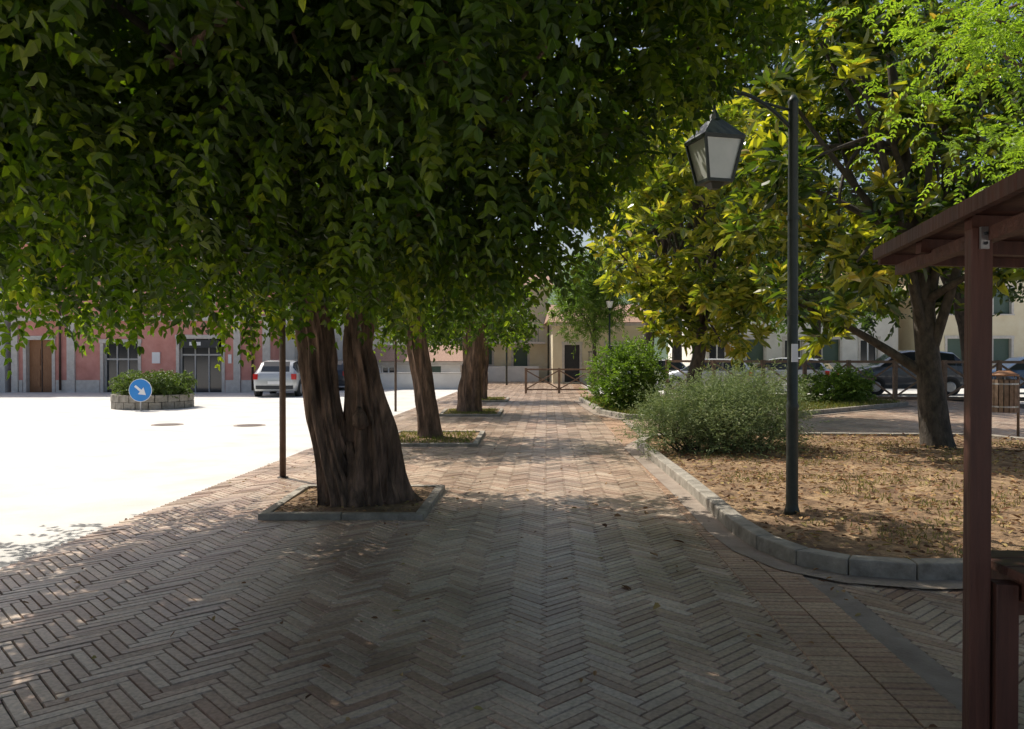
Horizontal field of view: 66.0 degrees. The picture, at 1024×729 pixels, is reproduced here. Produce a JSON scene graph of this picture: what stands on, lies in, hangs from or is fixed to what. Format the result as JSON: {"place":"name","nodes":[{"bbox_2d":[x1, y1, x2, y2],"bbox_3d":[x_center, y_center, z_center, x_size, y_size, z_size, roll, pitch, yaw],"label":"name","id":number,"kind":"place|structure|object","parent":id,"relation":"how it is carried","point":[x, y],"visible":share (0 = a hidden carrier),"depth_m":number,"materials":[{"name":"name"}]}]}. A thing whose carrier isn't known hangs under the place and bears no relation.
{"place":"outdoors","nodes":[
{"label":"outdoors","id":0,"kind":"place"},
{"bbox_2d":[373,345,462,371],"bbox_3d":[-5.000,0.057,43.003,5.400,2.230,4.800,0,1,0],"label":"house","id":1,"kind":"structure","parent":0,"point":[444,362],"depth_m":41.01,"materials":[{"name":"white paint"}]},
{"bbox_2d":[0,381,1023,728],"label":"brick pavement","id":2,"kind":"structure","parent":0,"point":[526,632],"depth_m":4.92,"materials":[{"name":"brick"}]},
{"bbox_2d":[277,318,287,477],"bbox_3d":[-3.000,-0.052,10.300,0.600,3.100,0.146,0,1,0],"label":"sign post","id":3,"kind":"object","parent":2,"relation":"on","point":[282,401],"visible":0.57,"depth_m":10.27,"materials":[{"name":"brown metal"}]},
{"bbox_2d":[258,484,444,519],"bbox_3d":[-1.650,1.481,8.530,1.702,0.088,1.770,0,1,0],"label":"tree pit kerb","id":4,"kind":"object","parent":2,"relation":"on","point":[421,513],"visible":0.65,"depth_m":7.65,"materials":[{"name":"concrete"}]},
{"bbox_2d":[273,487,434,513],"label":"tree pit soil","id":5,"kind":"object","parent":4,"relation":"in","point":[407,506],"visible":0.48,"depth_m":8.08,"materials":[{"name":"brown soil"}]},
{"bbox_2d":[278,486,427,510],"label":"fallen leaves","id":6,"kind":"object","parent":5,"relation":"on","point":[303,499],"visible":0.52,"depth_m":8.13,"materials":[{"name":"brown plant"}]},
{"bbox_2d":[0,0,819,507],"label":"elm tree","id":7,"kind":"object","parent":5,"relation":"on","point":[222,144],"visible":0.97,"depth_m":5.25,"materials":[{"name":"green plant"}]},
{"bbox_2d":[398,431,484,446],"bbox_3d":[-1.465,1.416,15.065,1.831,0.088,2.400,0,1,0],"label":"tree pit kerb","id":8,"kind":"object","parent":2,"relation":"on","point":[478,439],"visible":0.42,"depth_m":13.87,"materials":[{"name":"concrete"}]},
{"bbox_2d":[399,432,478,443],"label":"tree pit soil","id":9,"kind":"object","parent":8,"relation":"in","point":[444,436],"visible":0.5,"depth_m":14.84,"materials":[{"name":"brown soil"}]},
{"bbox_2d":[248,241,554,437],"bbox_3d":[-2.281,-0.923,15.090,5.882,4.874,4.234,0,1,-12],"label":"elm tree","id":10,"kind":"object","parent":9,"relation":"on","point":[428,419],"visible":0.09,"depth_m":15.04,"materials":[{"name":"green plant"}]},
{"bbox_2d":[439,408,503,416],"bbox_3d":[-1.115,1.347,22.064,1.731,0.087,2.400,0,1,0],"label":"tree pit kerb","id":11,"kind":"object","parent":2,"relation":"on","point":[499,413],"visible":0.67,"depth_m":20.86,"materials":[{"name":"concrete"}]},
{"bbox_2d":[446,409,499,413],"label":"tree pit soil","id":12,"kind":"object","parent":11,"relation":"in","point":[497,411],"visible":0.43,"depth_m":21.73,"materials":[{"name":"brown soil"}]},
{"bbox_2d":[377,276,548,411],"bbox_3d":[-1.835,-1.025,22.118,5.995,4.932,4.671,0,1,0],"label":"elm tree","id":13,"kind":"object","parent":12,"relation":"on","point":[470,391],"visible":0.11,"depth_m":21.86,"materials":[{"name":"green plant"}]},
{"bbox_2d":[22,448,937,727],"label":"fallen leaves","id":14,"kind":"object","parent":2,"relation":"on","point":[428,598],"visible":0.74,"depth_m":4.74,"materials":[{"name":"brown plant"}]},
{"bbox_2d":[482,397,508,401],"bbox_3d":[-0.965,1.281,28.664,1.731,0.087,2.400,0,1,0],"label":"tree pit kerb","id":15,"kind":"object","parent":2,"relation":"on","point":[506,399],"visible":0.41,"depth_m":27.47,"materials":[{"name":"concrete"}]},
{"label":"tree pit soil","id":16,"kind":"structure","parent":15,"relation":"in","visible":0},
{"bbox_2d":[399,396,504,442],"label":"grass","id":17,"kind":"structure","parent":16,"relation":"on","point":[458,433],"depth_m":15.39,"materials":[{"name":"green plant"}]},
{"bbox_2d":[426,299,536,398],"bbox_3d":[-1.844,-1.013,28.448,5.516,4.769,4.025,0,1,0],"label":"elm tree","id":18,"kind":"object","parent":16,"relation":"on","point":[485,378],"visible":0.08,"depth_m":28.49,"materials":[{"name":"green plant"}]},
{"bbox_2d":[506,344,507,384],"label":"street lamp","id":19,"kind":"object","parent":2,"relation":"on","point":[507,366],"visible":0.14,"depth_m":43.98,"materials":[{"name":"black metal"}]},
{"bbox_2d":[525,368,603,392],"bbox_3d":[2.750,0.707,34.026,4.400,1.110,0.135,0,1,0],"label":"wooden railing","id":20,"kind":"object","parent":2,"relation":"on","point":[558,371],"visible":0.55,"depth_m":33.98,"materials":[{"name":"brown wood"}]},
{"bbox_2d":[572,503,683,609],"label":"fallen leaves","id":21,"kind":"object","parent":2,"relation":"on","point":[656,605],"visible":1,"depth_m":6.24,"materials":[{"name":"brown plant"}]},
{"bbox_2d":[579,397,677,418],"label":"kerb","id":22,"kind":"structure","parent":2,"relation":"on","point":[600,410],"depth_m":21.09,"materials":[{"name":"stone"}]},
{"bbox_2d":[573,400,687,420],"bbox_3d":[4.227,1.331,23.744,4.108,0.002,9.091,0,1,0],"label":"gutter","id":23,"kind":"object","parent":2,"relation":"on","point":[586,407],"visible":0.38,"depth_m":22.92,"materials":[{"name":"concrete"}]},
{"bbox_2d":[557,26,829,391],"bbox_3d":[6.560,-6.896,31.837,11.309,16.369,8.404,0,1,-23],"label":"broadleaf tree","id":24,"kind":"object","parent":2,"relation":"on","point":[664,243],"visible":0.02,"depth_m":31.43,"materials":[{"name":"green plant"}]},
{"bbox_2d":[585,95,807,408],"bbox_3d":[4.856,-2.932,20.585,6.171,8.690,5.771,0,1,0],"label":"magnolia tree","id":25,"kind":"object","parent":2,"relation":"on","point":[697,296],"visible":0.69,"depth_m":19.50,"materials":[{"name":"green plant"}]},
{"bbox_2d":[571,383,961,728],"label":"brick border","id":26,"kind":"object","parent":2,"relation":"on","point":[869,700],"visible":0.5,"depth_m":4.25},
{"bbox_2d":[623,441,962,588],"bbox_3d":[5.816,1.464,10.356,8.122,0.002,10.075,0,1,0],"label":"gutter","id":27,"kind":"object","parent":2,"relation":"on","point":[711,524],"visible":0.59,"depth_m":6.40,"materials":[{"name":"concrete"}]},
{"bbox_2d":[579,383,1021,728],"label":"pavement edging","id":28,"kind":"object","parent":2,"relation":"on","point":[936,676],"depth_m":4.35,"materials":[{"name":"concrete"}]},
{"bbox_2d":[635,432,1023,579],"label":"kerb","id":29,"kind":"structure","parent":2,"relation":"on","point":[731,519],"depth_m":6.00,"materials":[{"name":"concrete"}]},
{"bbox_2d":[813,568,857,599],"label":"fallen leaves","id":30,"kind":"object","parent":2,"relation":"on","point":[855,597],"visible":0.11,"depth_m":5.46,"materials":[{"name":"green plant"}]},
{"bbox_2d":[771,399,908,415],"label":"kerb","id":31,"kind":"structure","parent":2,"relation":"on","point":[857,408],"depth_m":22.92,"materials":[{"name":"concrete"}]},
{"bbox_2d":[773,405,912,416],"bbox_3d":[9.705,1.324,24.445,6.372,0.002,8.690,0,1,0],"label":"gutter","id":32,"kind":"object","parent":2,"relation":"on","point":[858,410],"visible":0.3,"depth_m":22.72,"materials":[{"name":"concrete"}]},
{"bbox_2d":[665,360,1023,400],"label":"wooden railing","id":33,"kind":"object","parent":2,"relation":"on","point":[894,365],"visible":0.37,"depth_m":27.59,"materials":[{"name":"brown wood"}]},
{"bbox_2d":[735,0,1023,382],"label":"broadleaf tree","id":34,"kind":"object","parent":2,"relation":"on","point":[852,199],"visible":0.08,"depth_m":26.22,"materials":[{"name":"green plant"}]},
{"bbox_2d":[873,168,1023,728],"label":"wooden gazebo","id":35,"kind":"object","parent":2,"relation":"on","point":[978,236],"visible":1,"depth_m":2.87,"materials":[{"name":"brown wood"}]},
{"bbox_2d":[992,371,1019,436],"bbox_3d":[9.750,0.785,15.609,0.494,1.320,0.494,1,1,45],"label":"litter bin","id":36,"kind":"object","parent":2,"relation":"on","point":[1005,395],"visible":0.89,"depth_m":15.44,"materials":[{"name":"brown wood"}]},
{"bbox_2d":[0,384,1023,568],"bbox_3d":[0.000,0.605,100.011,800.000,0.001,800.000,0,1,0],"label":"ground","id":37,"kind":"structure","parent":0,"point":[75,465],"depth_m":13.15,"materials":[{"name":"white concrete"}]},
{"bbox_2d":[0,278,11,392],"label":"grey townhouse","id":38,"kind":"structure","parent":37,"relation":"on","point":[5,385],"depth_m":35.16,"materials":[{"name":"paint"}]},
{"bbox_2d":[129,379,151,410],"bbox_3d":[-10.950,0.894,23.233,0.680,0.950,0.062,0,1,0],"label":"traffic sign","id":39,"kind":"object","parent":37,"relation":"on","point":[140,390],"visible":1,"depth_m":23.20,"materials":[{"name":"metal"}]},
{"bbox_2d":[11,235,278,391],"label":"pink townhouse","id":40,"kind":"structure","parent":37,"relation":"on","point":[37,365],"depth_m":35.30,"materials":[{"name":"paint"}]},
{"bbox_2d":[107,369,196,409],"bbox_3d":[-11.298,0.735,24.786,2.587,1.237,2.668,0,1,-19],"label":"roundabout planter","id":41,"kind":"object","parent":37,"relation":"on","point":[173,391],"visible":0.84,"depth_m":24.10,"materials":[{"name":"stone"}]},
{"bbox_2d":[151,423,183,425],"bbox_3d":[-8.100,1.416,18.515,0.720,0.020,0.720,0,1,0],"label":"manhole cover","id":42,"kind":"object","parent":37,"relation":"on","point":[169,424],"visible":0.98,"depth_m":18.47,"materials":[{"name":"metal"}]},
{"bbox_2d":[233,424,264,426],"bbox_3d":[-6.100,1.418,18.315,0.720,0.020,0.720,0,1,0],"label":"manhole cover","id":43,"kind":"object","parent":37,"relation":"on","point":[247,425],"visible":0.96,"depth_m":18.20,"materials":[{"name":"metal"}]},
{"bbox_2d":[253,360,301,396],"bbox_3d":[-9.491,0.556,33.022,2.060,1.510,4.100,0,1,-4],"label":"parked car","id":44,"kind":"object","parent":37,"relation":"on","point":[266,376],"visible":0.61,"depth_m":31.10,"materials":[{"name":"silver metal"}]},
{"bbox_2d":[286,305,389,386],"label":"white townhouse","id":45,"kind":"structure","parent":37,"relation":"on","point":[291,351],"depth_m":41.67,"materials":[{"name":"paint"}]},
{"bbox_2d":[337,359,344,385],"bbox_3d":[-8.600,0.497,39.027,2.060,1.510,4.100,0,1,0],"label":"parked car","id":46,"kind":"object","parent":37,"relation":"on","point":[341,380],"visible":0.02,"depth_m":37.04,"materials":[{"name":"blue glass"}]},
{"bbox_2d":[394,341,396,411],"bbox_3d":[-3.400,-0.154,22.982,0.600,3.050,0.105,0,1,0],"label":"sign post","id":47,"kind":"object","parent":37,"relation":"on","point":[395,380],"visible":0.25,"depth_m":22.98,"materials":[{"name":"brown metal"}]},
{"bbox_2d":[379,372,488,388],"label":"boundary wall","id":48,"kind":"structure","parent":37,"relation":"on","point":[446,380],"depth_m":38.51,"materials":[{"name":"white paint"}]},
{"bbox_2d":[488,275,553,381],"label":"cream house","id":49,"kind":"structure","parent":37,"relation":"on","point":[536,357],"depth_m":50.98,"materials":[{"name":"paint"}]},
{"bbox_2d":[538,240,639,381],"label":"broadleaf tree","id":50,"kind":"object","parent":37,"relation":"on","point":[598,305],"visible":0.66,"depth_m":43.11,"materials":[{"name":"green plant"}]},
{"bbox_2d":[543,304,644,383],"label":"cream house","id":51,"kind":"structure","parent":37,"relation":"on","point":[560,351],"depth_m":46.50,"materials":[{"name":"paint"}]},
{"bbox_2d":[606,299,612,362],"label":"street lamp","id":52,"kind":"object","parent":37,"relation":"on","point":[609,303],"visible":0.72,"depth_m":41.94,"materials":[{"name":"black metal"}]},
{"bbox_2d":[725,179,903,358],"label":"broadleaf tree","id":53,"kind":"object","parent":37,"relation":"on","point":[818,326],"visible":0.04,"depth_m":43.59,"materials":[{"name":"green plant"}]},
{"bbox_2d":[933,8,1023,316],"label":"broadleaf tree","id":54,"kind":"object","parent":37,"relation":"on","point":[989,110],"visible":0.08,"depth_m":25.23,"materials":[{"name":"green plant"}]},
{"bbox_2d":[390,266,667,359],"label":"hills","id":55,"kind":"structure","parent":0,"point":[664,354],"depth_m":207.53,"materials":[{"name":"green plant"}]},
{"bbox_2d":[119,0,1023,330],"label":"sky","id":56,"kind":"structure","parent":0,"point":[585,237],"materials":[{"name":"white"}]},
{"bbox_2d":[668,266,900,371],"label":"white apartment house","id":57,"kind":"structure","parent":0,"point":[858,348],"depth_m":49.99,"materials":[{"name":"paint"}]},
{"bbox_2d":[646,434,1023,558],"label":"garden soil","id":58,"kind":"structure","parent":0,"point":[829,542],"depth_m":8.55,"materials":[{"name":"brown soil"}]},
{"bbox_2d":[611,363,803,458],"bbox_3d":[2.975,0.891,12.398,2.940,1.892,2.570,0,1,0],"label":"lavender bush","id":59,"kind":"object","parent":58,"relation":"on","point":[672,420],"visible":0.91,"depth_m":12.12,"materials":[{"name":"green plant"}]},
{"bbox_2d":[684,91,799,514],"bbox_3d":[2.208,-0.576,7.553,1.032,4.042,0.445,0,1,-11],"label":"street lamp","id":60,"kind":"object","parent":58,"relation":"on","point":[713,146],"visible":0.9,"depth_m":7.45,"materials":[{"name":"black metal"}]},
{"bbox_2d":[670,357,837,452],"bbox_3d":[3.774,0.917,13.038,2.786,2.141,2.564,0,1,0],"label":"lavender bush","id":61,"kind":"object","parent":58,"relation":"on","point":[773,392],"visible":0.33,"depth_m":12.61,"materials":[{"name":"green plant"}]},
{"bbox_2d":[653,433,1023,559],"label":"fallen leaves","id":62,"kind":"object","parent":58,"relation":"on","point":[905,508],"visible":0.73,"depth_m":9.31,"materials":[{"name":"brown plant"}]},
{"bbox_2d":[703,0,1023,449],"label":"magnolia tree","id":63,"kind":"object","parent":58,"relation":"on","point":[760,182],"visible":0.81,"depth_m":12.65,"materials":[{"name":"green plant"}]},
{"bbox_2d":[822,0,1023,272],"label":"robinia tree","id":64,"kind":"object","parent":58,"relation":"on","point":[969,21],"visible":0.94,"depth_m":8.26,"materials":[{"name":"green plant"}]},
{"bbox_2d":[655,386,1023,396],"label":"road","id":65,"kind":"structure","parent":0,"point":[911,392],"depth_m":32.11,"materials":[{"name":"grey asphalt"}]},
{"bbox_2d":[612,359,685,385],"bbox_3d":[6.611,0.503,38.358,4.100,1.510,2.060,0,1,10],"label":"parked car","id":66,"kind":"object","parent":65,"relation":"on","point":[678,365],"depth_m":37.44,"materials":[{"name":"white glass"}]},
{"bbox_2d":[574,187,774,359],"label":"broadleaf tree","id":67,"kind":"object","parent":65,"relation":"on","point":[677,353],"depth_m":42.73,"materials":[{"name":"green plant"}]},
{"bbox_2d":[669,358,758,391],"bbox_3d":[8.687,0.492,34.477,4.100,1.510,2.060,0,1,32],"label":"parked car","id":68,"kind":"object","parent":65,"relation":"on","point":[722,364],"visible":0.13,"depth_m":33.59,"materials":[{"name":"silver metal"}]},
{"bbox_2d":[755,357,837,392],"bbox_3d":[11.645,0.449,33.765,4.100,1.510,2.060,0,1,35],"label":"parked car","id":69,"kind":"object","parent":65,"relation":"on","point":[816,366],"visible":0.14,"depth_m":32.92,"materials":[{"name":"silver metal"}]},
{"bbox_2d":[842,350,963,395],"bbox_3d":[15.199,0.320,30.600,4.304,1.730,2.060,0,1,8],"label":"parked suv","id":70,"kind":"object","parent":65,"relation":"on","point":[906,380],"visible":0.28,"depth_m":29.82,"materials":[{"name":"black metal"}]},
{"bbox_2d":[992,356,1023,388],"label":"parked car","id":71,"kind":"object","parent":65,"relation":"on","point":[1017,368],"visible":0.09,"depth_m":30.72,"materials":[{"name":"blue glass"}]},
{"bbox_2d":[898,268,1023,365],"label":"cream apartment house","id":72,"kind":"structure","parent":0,"point":[1008,333],"depth_m":47.99,"materials":[{"name":"paint"}]},
{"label":"garden soil","id":73,"kind":"structure","parent":0,"visible":0},
{"bbox_2d":[582,394,905,413],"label":"grass","id":74,"kind":"structure","parent":73,"relation":"on","point":[872,401],"depth_m":23.89,"materials":[{"name":"green plant"}]},
{"bbox_2d":[798,360,876,403],"bbox_3d":[10.364,0.725,25.402,2.704,1.732,2.122,0,1,20],"label":"shrub","id":75,"kind":"object","parent":73,"relation":"on","point":[845,386],"visible":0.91,"depth_m":25.11,"materials":[{"name":"green plant"}]},
{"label":"garden soil","id":76,"kind":"structure","parent":0,"visible":0},
{"bbox_2d":[575,330,680,410],"bbox_3d":[3.270,0.424,22.199,2.992,2.822,2.714,0,1,0],"label":"shrub","id":77,"kind":"object","parent":76,"relation":"on","point":[623,385],"visible":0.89,"depth_m":21.82,"materials":[{"name":"green plant"}]}
]}

